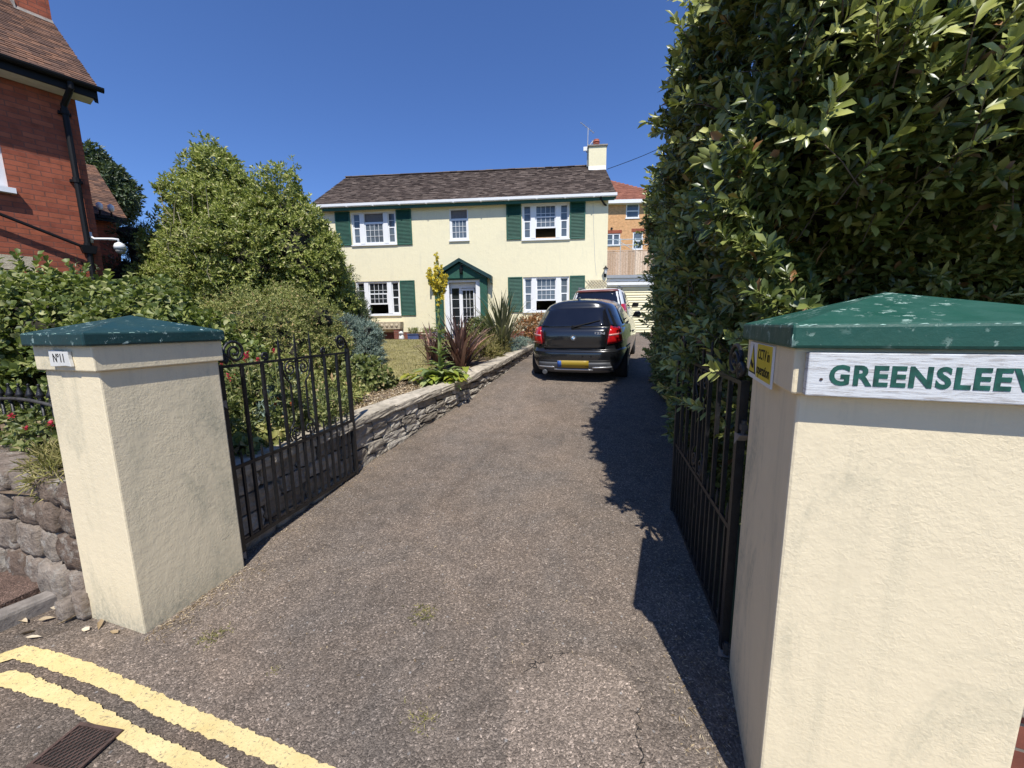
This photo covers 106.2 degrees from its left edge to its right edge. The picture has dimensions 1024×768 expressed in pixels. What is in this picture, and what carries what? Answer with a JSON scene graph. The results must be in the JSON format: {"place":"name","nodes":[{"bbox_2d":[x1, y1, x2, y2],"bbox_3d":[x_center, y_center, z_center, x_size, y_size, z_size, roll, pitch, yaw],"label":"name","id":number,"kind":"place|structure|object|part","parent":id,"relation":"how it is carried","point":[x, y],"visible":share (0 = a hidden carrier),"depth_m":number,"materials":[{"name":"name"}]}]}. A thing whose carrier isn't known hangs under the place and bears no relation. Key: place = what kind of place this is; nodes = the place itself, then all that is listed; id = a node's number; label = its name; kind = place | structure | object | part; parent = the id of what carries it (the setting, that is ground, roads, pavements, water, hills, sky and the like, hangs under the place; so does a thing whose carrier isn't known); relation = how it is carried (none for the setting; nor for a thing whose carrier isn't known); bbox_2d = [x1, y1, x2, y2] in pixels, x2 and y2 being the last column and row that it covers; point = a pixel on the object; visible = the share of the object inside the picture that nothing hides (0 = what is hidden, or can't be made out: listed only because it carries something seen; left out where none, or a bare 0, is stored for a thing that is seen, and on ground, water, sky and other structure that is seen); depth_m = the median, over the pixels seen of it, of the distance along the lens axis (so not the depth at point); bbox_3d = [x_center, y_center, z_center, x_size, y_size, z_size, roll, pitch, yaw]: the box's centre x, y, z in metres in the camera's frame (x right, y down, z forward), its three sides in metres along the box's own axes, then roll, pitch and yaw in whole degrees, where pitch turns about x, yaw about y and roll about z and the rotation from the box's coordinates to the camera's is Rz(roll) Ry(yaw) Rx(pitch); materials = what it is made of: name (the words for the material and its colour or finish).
{"place":"outdoors","nodes":[
{"label":"outdoors","id":0,"kind":"place"},
{"bbox_2d":[0,570,39,608],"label":"pavement","id":1,"kind":"structure","parent":0,"point":[14,589],"depth_m":2.31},
{"bbox_2d":[0,609,277,767],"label":"road","id":2,"kind":"structure","parent":0,"point":[32,728],"depth_m":1.59,"materials":[{"name":"grey asphalt"}]},
{"bbox_2d":[0,591,56,631],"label":"kerb","id":3,"kind":"structure","parent":2,"relation":"on","point":[11,615],"depth_m":2.16,"materials":[{"name":"concrete"}]},
{"bbox_2d":[18,606,117,637],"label":"fallen leaves","id":4,"kind":"object","parent":2,"relation":"on","point":[100,623],"visible":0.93,"depth_m":2.08,"materials":[{"name":"beige plant"}]},
{"bbox_2d":[25,722,123,767],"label":"drain grate","id":5,"kind":"object","parent":2,"relation":"on","point":[81,745],"visible":1,"depth_m":1.48,"materials":[{"name":"brown metal"}]},
{"bbox_2d":[0,670,227,767],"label":"yellow line marking","id":6,"kind":"object","parent":2,"relation":"on","point":[158,748],"visible":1,"depth_m":1.59,"materials":[{"name":"paint"}]},
{"bbox_2d":[0,645,335,767],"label":"yellow line marking","id":7,"kind":"object","parent":2,"relation":"on","point":[266,750],"visible":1,"depth_m":1.63,"materials":[{"name":"paint"}]},
{"bbox_2d":[1011,708,1023,767],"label":"brick wall","id":8,"kind":"structure","parent":2,"relation":"on","point":[1018,759],"depth_m":1.04,"materials":[{"name":"brick"}]},
{"bbox_2d":[0,340,524,494],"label":"garden bed","id":9,"kind":"object","parent":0,"point":[480,360],"visible":0.02,"depth_m":5.43,"materials":[{"name":"soil"}]},
{"bbox_2d":[0,402,57,460],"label":"bedding geranium","id":10,"kind":"object","parent":9,"relation":"on","point":[29,429],"visible":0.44,"depth_m":3.04,"materials":[{"name":"green plant"}]},
{"bbox_2d":[41,259,110,280],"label":"roadside shrub","id":11,"kind":"object","parent":9,"relation":"on","point":[81,270],"visible":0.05,"depth_m":6.23,"materials":[{"name":"green plant"}]},
{"bbox_2d":[82,139,147,236],"bbox_3d":[-17.314,-5.576,15.950,4.995,8.397,3.752,1,9,14],"label":"broadleaf tree","id":12,"kind":"object","parent":9,"relation":"on","point":[121,185],"visible":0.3,"depth_m":15.23,"materials":[{"name":"green plant"}]},
{"bbox_2d":[100,215,155,285],"bbox_3d":[-8.803,-2.214,9.542,2.905,3.684,2.246,1,9,14],"label":"dark conifer","id":13,"kind":"object","parent":9,"relation":"on","point":[123,232],"visible":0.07,"depth_m":9.07,"materials":[{"name":"green plant"}]},
{"bbox_2d":[0,248,277,423],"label":"garden hedge","id":14,"kind":"object","parent":9,"relation":"on","point":[30,300],"visible":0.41,"depth_m":3.92,"materials":[{"name":"green plant"}]},
{"bbox_2d":[119,130,361,329],"bbox_3d":[-5.402,-2.438,7.810,5.100,4.666,3.311,1,9,14],"label":"broadleaf tree","id":15,"kind":"object","parent":9,"relation":"on","point":[210,235],"visible":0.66,"depth_m":6.79,"materials":[{"name":"green plant"}]},
{"bbox_2d":[226,390,264,455],"bbox_3d":[-2.296,0.359,3.023,0.755,0.767,0.751,1,9,14],"label":"red valerian","id":16,"kind":"object","parent":9,"relation":"on","point":[241,420],"visible":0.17,"depth_m":3.03,"materials":[{"name":"green plant"}]},
{"bbox_2d":[218,362,273,431],"bbox_3d":[-2.541,0.244,3.394,0.865,0.912,0.803,1,9,14],"label":"red valerian","id":17,"kind":"object","parent":9,"relation":"on","point":[226,374],"visible":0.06,"depth_m":3.34,"materials":[{"name":"green plant"}]},
{"bbox_2d":[231,419,294,456],"bbox_3d":[-2.118,0.514,3.019,0.494,0.411,0.844,1,9,14],"label":"bergenia","id":18,"kind":"object","parent":9,"relation":"on","point":[238,439],"visible":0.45,"depth_m":3.07,"materials":[{"name":"green plant"}]},
{"bbox_2d":[224,348,309,436],"bbox_3d":[-2.262,0.161,3.478,0.861,0.972,0.869,1,9,14],"label":"red valerian","id":19,"kind":"object","parent":9,"relation":"on","point":[272,375],"visible":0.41,"depth_m":3.30,"materials":[{"name":"green leaf"},{"name":"red petal"}]},
{"bbox_2d":[250,390,291,431],"bbox_3d":[-2.136,0.298,3.338,0.500,0.524,0.391,5,11,34],"label":"blue spurge","id":20,"kind":"object","parent":9,"relation":"on","point":[261,403],"visible":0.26,"depth_m":3.24,"materials":[{"name":"green plant"}]},
{"bbox_2d":[193,280,355,381],"bbox_3d":[-4.006,-0.733,6.079,3.173,1.881,2.562,1,9,14],"label":"round shrub","id":21,"kind":"object","parent":9,"relation":"on","point":[269,322],"visible":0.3,"depth_m":5.68,"materials":[{"name":"green plant"}]},
{"bbox_2d":[269,366,302,396],"bbox_3d":[-2.399,0.114,3.908,0.456,0.619,0.494,-2,9,-7],"label":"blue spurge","id":22,"kind":"object","parent":9,"relation":"on","point":[291,377],"visible":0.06,"depth_m":3.95,"materials":[{"name":"green plant"}]},
{"bbox_2d":[261,381,320,423],"bbox_3d":[-2.235,0.198,3.637,0.696,0.529,0.463,-1,9,-1],"label":"blue spurge","id":23,"kind":"object","parent":9,"relation":"on","point":[272,389],"visible":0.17,"depth_m":3.56,"materials":[{"name":"green plant"}]},
{"bbox_2d":[275,351,368,406],"bbox_3d":[-2.852,0.020,4.866,2.049,0.867,1.252,5,10,31],"label":"shrub","id":24,"kind":"object","parent":9,"relation":"on","point":[319,379],"visible":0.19,"depth_m":4.74,"materials":[{"name":"green plant"}]},
{"bbox_2d":[294,381,355,431],"bbox_3d":[-1.977,0.279,4.062,0.633,0.580,1.226,-4,9,-22],"label":"pale perennial","id":25,"kind":"object","parent":9,"relation":"on","point":[321,406],"visible":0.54,"depth_m":3.87,"materials":[{"name":"green plant"}]},
{"bbox_2d":[320,264,385,344],"bbox_3d":[-3.856,-1.446,8.287,2.280,2.389,1.958,1,9,14],"label":"dark conifer","id":26,"kind":"object","parent":9,"relation":"on","point":[364,310],"visible":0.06,"depth_m":8.30,"materials":[{"name":"green plant"}]},
{"bbox_2d":[328,311,387,370],"bbox_3d":[-2.973,-0.697,7.167,1.355,1.296,1.201,1,9,14],"label":"blue conifer","id":27,"kind":"object","parent":9,"relation":"on","point":[365,334],"visible":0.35,"depth_m":6.99,"materials":[{"name":"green plant"}]},
{"bbox_2d":[332,353,399,393],"bbox_3d":[-2.148,-0.091,5.626,0.993,0.734,0.763,-1,9,-3],"label":"leafy shrub","id":28,"kind":"object","parent":9,"relation":"on","point":[372,373],"visible":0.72,"depth_m":5.44,"materials":[{"name":"green plant"}]},
{"bbox_2d":[299,364,478,428],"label":"leaf litter","id":29,"kind":"object","parent":9,"relation":"on","point":[392,393],"visible":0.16,"depth_m":5.29,"materials":[{"name":"brown plant"}]},
{"bbox_2d":[376,322,402,339],"bbox_3d":[-5.108,-2.121,15.648,1.357,0.800,0.391,0,9,5],"label":"stone trough","id":30,"kind":"object","parent":9,"relation":"on","point":[397,327],"visible":0.62,"depth_m":15.44,"materials":[{"name":"stone"}]},
{"bbox_2d":[399,331,404,338],"bbox_3d":[-4.419,-1.941,15.367,0.231,0.350,0.231,-8,11,-40],"label":"statue","id":31,"kind":"object","parent":9,"relation":"on","point":[401,335],"visible":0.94,"depth_m":15.30,"materials":[{"name":"white stone"}]},
{"bbox_2d":[407,327,420,338],"bbox_3d":[-3.877,-2.022,15.270,0.593,0.525,0.467,0,9,5],"label":"planter box","id":32,"kind":"object","parent":9,"relation":"on","point":[412,335],"visible":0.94,"depth_m":15.23,"materials":[{"name":"blue ceramic"}]},
{"bbox_2d":[421,327,434,338],"bbox_3d":[-3.294,-2.005,15.167,0.577,0.506,0.651,-2,9,-5],"label":"stone pot","id":33,"kind":"object","parent":9,"relation":"on","point":[423,334],"visible":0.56,"depth_m":15.07,"materials":[{"name":"beige stone"}]},
{"bbox_2d":[409,322,451,367],"bbox_3d":[-1.314,-0.735,7.051,1.095,0.842,1.082,1,9,14],"label":"flax plant","id":34,"kind":"object","parent":9,"relation":"on","point":[432,356],"visible":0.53,"depth_m":6.93,"materials":[{"name":"brown plant"}]},
{"bbox_2d":[400,252,471,389],"bbox_3d":[-1.134,-0.912,5.796,1.104,2.103,1.033,1,9,14],"label":"mullein","id":35,"kind":"object","parent":9,"relation":"on","point":[439,284],"visible":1,"depth_m":5.74,"materials":[{"name":"yellow plant"}]},
{"bbox_2d":[408,310,500,369],"bbox_3d":[-0.964,-0.804,6.716,1.619,1.110,1.914,1,9,14],"label":"flax plant","id":36,"kind":"object","parent":9,"relation":"on","point":[461,351],"visible":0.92,"depth_m":6.62,"materials":[{"name":"purple plant"}]},
{"bbox_2d":[463,314,495,351],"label":"garden bush","id":37,"kind":"object","parent":9,"relation":"on","point":[478,324],"visible":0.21,"depth_m":8.69,"materials":[{"name":"green plant"}]},
{"bbox_2d":[466,328,513,360],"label":"grassy perennial","id":38,"kind":"object","parent":9,"relation":"on","point":[491,348],"visible":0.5,"depth_m":7.87,"materials":[{"name":"green plant"}]},
{"bbox_2d":[466,288,533,351],"bbox_3d":[-0.248,-1.380,8.362,2.030,1.411,1.898,-6,10,-31],"label":"flax plant","id":39,"kind":"object","parent":9,"relation":"on","point":[502,317],"visible":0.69,"depth_m":8.18,"materials":[{"name":"green plant"}]},
{"bbox_2d":[500,336,533,352],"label":"grey groundcover","id":40,"kind":"object","parent":9,"relation":"on","point":[519,343],"visible":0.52,"depth_m":9.07,"materials":[{"name":"blue plant"}]},
{"bbox_2d":[512,311,542,341],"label":"orange shrub","id":41,"kind":"object","parent":9,"relation":"on","point":[532,320],"visible":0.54,"depth_m":9.85,"materials":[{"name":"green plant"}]},
{"bbox_2d":[27,332,744,767],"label":"driveway","id":42,"kind":"structure","parent":0,"point":[585,444],"depth_m":2.21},
{"bbox_2d":[192,623,233,647],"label":"weed tuft","id":43,"kind":"object","parent":42,"relation":"on","point":[215,635],"visible":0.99,"depth_m":2.01,"materials":[{"name":"green plant"}]},
{"bbox_2d":[401,604,437,625],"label":"weed tuft","id":44,"kind":"object","parent":42,"relation":"on","point":[423,612],"visible":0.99,"depth_m":2.13,"materials":[{"name":"green plant"}]},
{"bbox_2d":[400,696,440,735],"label":"weed tuft","id":45,"kind":"object","parent":42,"relation":"on","point":[423,720],"visible":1,"depth_m":1.57,"materials":[{"name":"green plant"}]},
{"bbox_2d":[144,363,738,767],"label":"drive debris","id":46,"kind":"object","parent":42,"relation":"on","point":[181,616],"visible":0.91,"depth_m":2.11,"materials":[{"name":"brown plant"}]},
{"bbox_2d":[501,652,641,767],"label":"driveway patch","id":47,"kind":"object","parent":42,"relation":"on","point":[566,710],"visible":1,"depth_m":1.57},
{"bbox_2d":[526,653,644,767],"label":"driveway crack markings","id":48,"kind":"object","parent":47,"relation":"on","point":[638,728],"visible":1,"depth_m":1.54,"materials":[{"name":"grey asphalt"}]},
{"bbox_2d":[533,297,640,376],"bbox_3d":[1.713,-1.135,8.278,1.991,1.455,4.224,2,13,20],"label":"parked car","id":49,"kind":"object","parent":42,"relation":"on","point":[588,335],"visible":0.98,"depth_m":6.47,"materials":[{"name":"black paint"}]},
{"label":"rear window","id":50,"kind":"part","parent":49,"relation":"part of","materials":[{"name":"black glass"}]},
{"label":"side window","id":51,"kind":"part","parent":49,"relation":"part of","materials":[{"name":"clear glass"}]},
{"bbox_2d":[573,285,638,317],"bbox_3d":[3.027,-2.285,12.710,2.152,1.710,4.080,2,12,20],"label":"parked car","id":52,"kind":"object","parent":42,"relation":"on","point":[618,295],"visible":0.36,"depth_m":10.96,"materials":[{"name":"white paint"}]},
{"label":"rear window","id":53,"kind":"part","parent":52,"relation":"part of","materials":[{"name":"black glass"}]},
{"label":"side window","id":54,"kind":"part","parent":52,"relation":"part of","materials":[{"name":"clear glass"}]},
{"bbox_2d":[381,339,453,379],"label":"lawn","id":55,"kind":"structure","parent":0,"point":[404,358],"depth_m":7.98,"materials":[{"name":"green plant"}]},
{"bbox_2d":[49,0,794,260],"label":"sky","id":56,"kind":"structure","parent":0,"point":[344,88],"materials":[{"name":"blue"}]},
{"bbox_2d":[445,274,740,644],"bbox_3d":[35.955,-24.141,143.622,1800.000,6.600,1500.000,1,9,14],"label":"ground","id":57,"kind":"structure","parent":0,"point":[736,564],"depth_m":2.55,"materials":[{"name":"grey asphalt"}]},
{"bbox_2d":[0,445,91,621],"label":"rubble wall","id":58,"kind":"structure","parent":57,"relation":"on","point":[38,543],"depth_m":2.28,"materials":[{"name":"stone"}]},
{"bbox_2d":[0,383,56,440],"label":"spear railing","id":59,"kind":"object","parent":58,"relation":"on","point":[19,393],"visible":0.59,"depth_m":3.17,"materials":[{"name":"metal"}]},
{"bbox_2d":[7,436,64,505],"bbox_3d":[-2.828,0.560,2.444,0.829,0.438,0.460,5,11,34],"label":"dry weed","id":60,"kind":"object","parent":58,"relation":"on","point":[48,454],"visible":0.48,"depth_m":2.31,"materials":[{"name":"green grass"},{"name":"dry grass"}]},
{"bbox_2d":[0,0,104,372],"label":"brick house","id":61,"kind":"structure","parent":57,"relation":"on","point":[46,82],"depth_m":5.96,"materials":[{"name":"red brick"}]},
{"bbox_2d":[0,148,16,194],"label":"window","id":62,"kind":"structure","parent":61,"relation":"in","point":[4,188],"depth_m":5.65,"materials":[{"name":"white paint"}]},
{"bbox_2d":[89,232,126,253],"bbox_3d":[-6.796,-2.356,6.434,0.501,0.342,0.154,-4,9,-23],"label":"security camera","id":63,"kind":"object","parent":61,"relation":"attached to","point":[119,247],"visible":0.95,"depth_m":6.45,"materials":[{"name":"white paint"}]},
{"bbox_2d":[86,164,126,270],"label":"brick outbuilding","id":64,"kind":"structure","parent":57,"relation":"on","point":[101,192],"depth_m":9.99,"materials":[{"name":"red tile"}]},
{"bbox_2d":[95,202,114,219],"bbox_3d":[-10.104,-4.306,9.559,0.172,0.340,0.330,5,11,35],"label":"floodlight","id":65,"kind":"object","parent":64,"relation":"attached to","point":[110,207],"visible":0.98,"depth_m":9.56,"materials":[{"name":"black plastic"}]},
{"bbox_2d":[20,315,243,633],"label":"gate pillar","id":66,"kind":"structure","parent":57,"relation":"on","point":[138,410],"depth_m":2.05,"materials":[{"name":"beige paint"}]},
{"bbox_2d":[48,350,73,366],"bbox_3d":[-2.168,-0.124,1.848,0.161,0.080,0.016,2,9,17],"label":"number plaque","id":67,"kind":"object","parent":66,"relation":"attached to","point":[59,358],"visible":1,"depth_m":1.84,"materials":[{"name":"white plastic"}]},
{"bbox_2d":[218,332,358,558],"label":"iron gate","id":68,"kind":"structure","parent":66,"relation":"attached to","point":[304,438],"depth_m":3.03,"materials":[{"name":"metal"}]},
{"bbox_2d":[234,343,533,550],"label":"stone wall","id":69,"kind":"structure","parent":57,"relation":"on","point":[383,427],"depth_m":4.14,"materials":[{"name":"grey stone"}]},
{"bbox_2d":[307,139,616,339],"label":"house","id":70,"kind":"structure","parent":57,"relation":"on","point":[479,231],"depth_m":15.15,"materials":[{"name":"cream render"},{"name":"white paint"},{"name":"green paint"}]},
{"bbox_2d":[351,211,396,245],"bbox_3d":[-5.475,-6.158,15.270,1.880,1.295,0.190,0,9,5],"label":"window","id":71,"kind":"structure","parent":70,"relation":"in","point":[368,228],"depth_m":15.30,"materials":[{"name":"white paint"}]},
{"bbox_2d":[356,281,400,315],"bbox_3d":[-5.435,-3.481,15.720,1.880,1.385,0.270,0,9,5],"label":"window","id":72,"kind":"structure","parent":70,"relation":"in","point":[375,292],"depth_m":15.68,"materials":[{"name":"white paint"}]},
{"bbox_2d":[449,208,469,241],"bbox_3d":[-2.062,-6.193,14.988,0.810,1.235,0.190,0,9,5],"label":"window","id":73,"kind":"structure","parent":70,"relation":"in","point":[459,230],"depth_m":15.02,"materials":[{"name":"white paint"}]},
{"bbox_2d":[445,279,480,338],"bbox_3d":[-1.950,-2.981,15.525,1.440,2.350,0.270,0,9,5],"label":"door","id":74,"kind":"structure","parent":70,"relation":"in","point":[459,296],"depth_m":15.52,"materials":[{"name":"white paint"}]},
{"bbox_2d":[522,202,569,240],"bbox_3d":[1.290,-6.204,14.756,1.850,1.355,0.270,0,9,5],"label":"window","id":75,"kind":"structure","parent":70,"relation":"in","point":[543,215],"depth_m":14.73,"materials":[{"name":"white paint"}]},
{"bbox_2d":[523,276,568,312],"bbox_3d":[1.346,-3.516,15.165,1.850,1.375,0.270,0,9,5],"label":"window","id":76,"kind":"structure","parent":70,"relation":"in","point":[535,289],"depth_m":15.14,"materials":[{"name":"white paint"}]},
{"bbox_2d":[580,122,593,165],"bbox_3d":[3.268,-10.350,16.652,0.699,1.733,0.275,-4,9,-22],"label":"tv aerial","id":77,"kind":"object","parent":70,"relation":"attached to","point":[585,149],"visible":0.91,"depth_m":16.67,"materials":[{"name":"grey metal"}]},
{"bbox_2d":[585,280,609,287],"bbox_3d":[3.303,-3.868,14.856,0.974,0.314,0.033,0,9,5],"label":"trellis","id":78,"kind":"object","parent":70,"relation":"attached to","point":[598,282],"visible":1,"depth_m":14.86,"materials":[{"name":"wood"}]},
{"bbox_2d":[603,266,607,276],"bbox_3d":[3.567,-4.301,14.667,0.220,0.406,0.235,0,9,5],"label":"wall lantern","id":79,"kind":"object","parent":70,"relation":"attached to","point":[605,268],"depth_m":14.61,"materials":[{"name":"black plastic"}]},
{"bbox_2d":[608,149,657,168],"bbox_3d":[6.857,-10.341,15.548,5.938,2.072,0.024,3,10,26],"label":"overhead cable","id":80,"kind":"object","parent":70,"relation":"attached to","point":[633,159],"visible":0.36,"depth_m":16.46,"materials":[{"name":"black plastic"}]},
{"bbox_2d":[537,180,648,274],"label":"brick house","id":81,"kind":"structure","parent":57,"relation":"on","point":[625,212],"depth_m":30.60,"materials":[{"name":"orange brick"}]},
{"bbox_2d":[607,233,619,244],"bbox_3d":[8.099,-11.540,30.805,1.200,0.970,0.140,0,9,2],"label":"window","id":82,"kind":"structure","parent":81,"relation":"in","point":[610,236],"depth_m":30.84,"materials":[{"name":"white paint"}]},
{"bbox_2d":[625,204,639,218],"bbox_3d":[9.550,-13.668,30.432,1.150,1.150,0.140,0,9,2],"label":"window","id":83,"kind":"structure","parent":81,"relation":"in","point":[632,210],"depth_m":30.45,"materials":[{"name":"white paint"}]},
{"bbox_2d":[632,232,642,249],"bbox_3d":[10.050,-11.424,30.758,0.900,1.400,0.140,0,9,2],"label":"window","id":84,"kind":"structure","parent":81,"relation":"in","point":[635,235],"depth_m":30.78,"materials":[{"name":"white paint"}]},
{"bbox_2d":[607,238,649,265],"bbox_3d":[8.594,-8.183,24.852,7.027,2.420,0.056,0,9,2],"label":"metal railing","id":85,"kind":"object","parent":57,"relation":"on","point":[620,239],"visible":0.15,"depth_m":24.75,"materials":[{"name":"white metal"}]},
{"bbox_2d":[607,249,652,274],"bbox_3d":[8.184,-7.299,23.233,7.200,1.575,0.070,0,9,2],"label":"timber fence","id":86,"kind":"object","parent":57,"relation":"on","point":[630,264],"visible":0.24,"depth_m":23.25,"materials":[{"name":"brown wood"}]},
{"bbox_2d":[607,275,653,332],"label":"garage","id":87,"kind":"structure","parent":57,"relation":"on","point":[634,289],"depth_m":18.98,"materials":[{"name":"white paint"}]},
{"bbox_2d":[616,287,653,331],"bbox_3d":[6.075,-3.676,19.118,2.940,2.195,0.050,-1,9,0],"label":"door","id":88,"kind":"structure","parent":87,"relation":"in","point":[634,294],"depth_m":19.04,"materials":[{"name":"white metal"}]},
{"bbox_2d":[634,0,1023,522],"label":"evergreen hedge","id":89,"kind":"object","parent":57,"relation":"on","point":[828,152],"visible":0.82,"depth_m":1.76,"materials":[{"name":"green plant"}]},
{"bbox_2d":[729,292,1023,767],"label":"gate pillar","id":90,"kind":"structure","parent":57,"relation":"on","point":[878,618],"depth_m":1.01,"materials":[{"name":"beige paint"}]},
{"bbox_2d":[670,331,749,657],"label":"iron gate","id":91,"kind":"structure","parent":90,"relation":"attached to","point":[689,502],"depth_m":2.03,"materials":[{"name":"metal"}]},
{"bbox_2d":[748,341,775,389],"bbox_3d":[0.867,-0.075,1.346,0.009,0.133,0.360,3,9,22],"label":"warning sign","id":92,"kind":"object","parent":90,"relation":"attached to","point":[761,363],"visible":1,"depth_m":1.30,"materials":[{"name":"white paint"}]},
{"bbox_2d":[802,352,1023,404],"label":"name board","id":93,"kind":"object","parent":90,"relation":"attached to","point":[975,378],"visible":1,"depth_m":0.90,"materials":[{"name":"white wood"}]}
]}

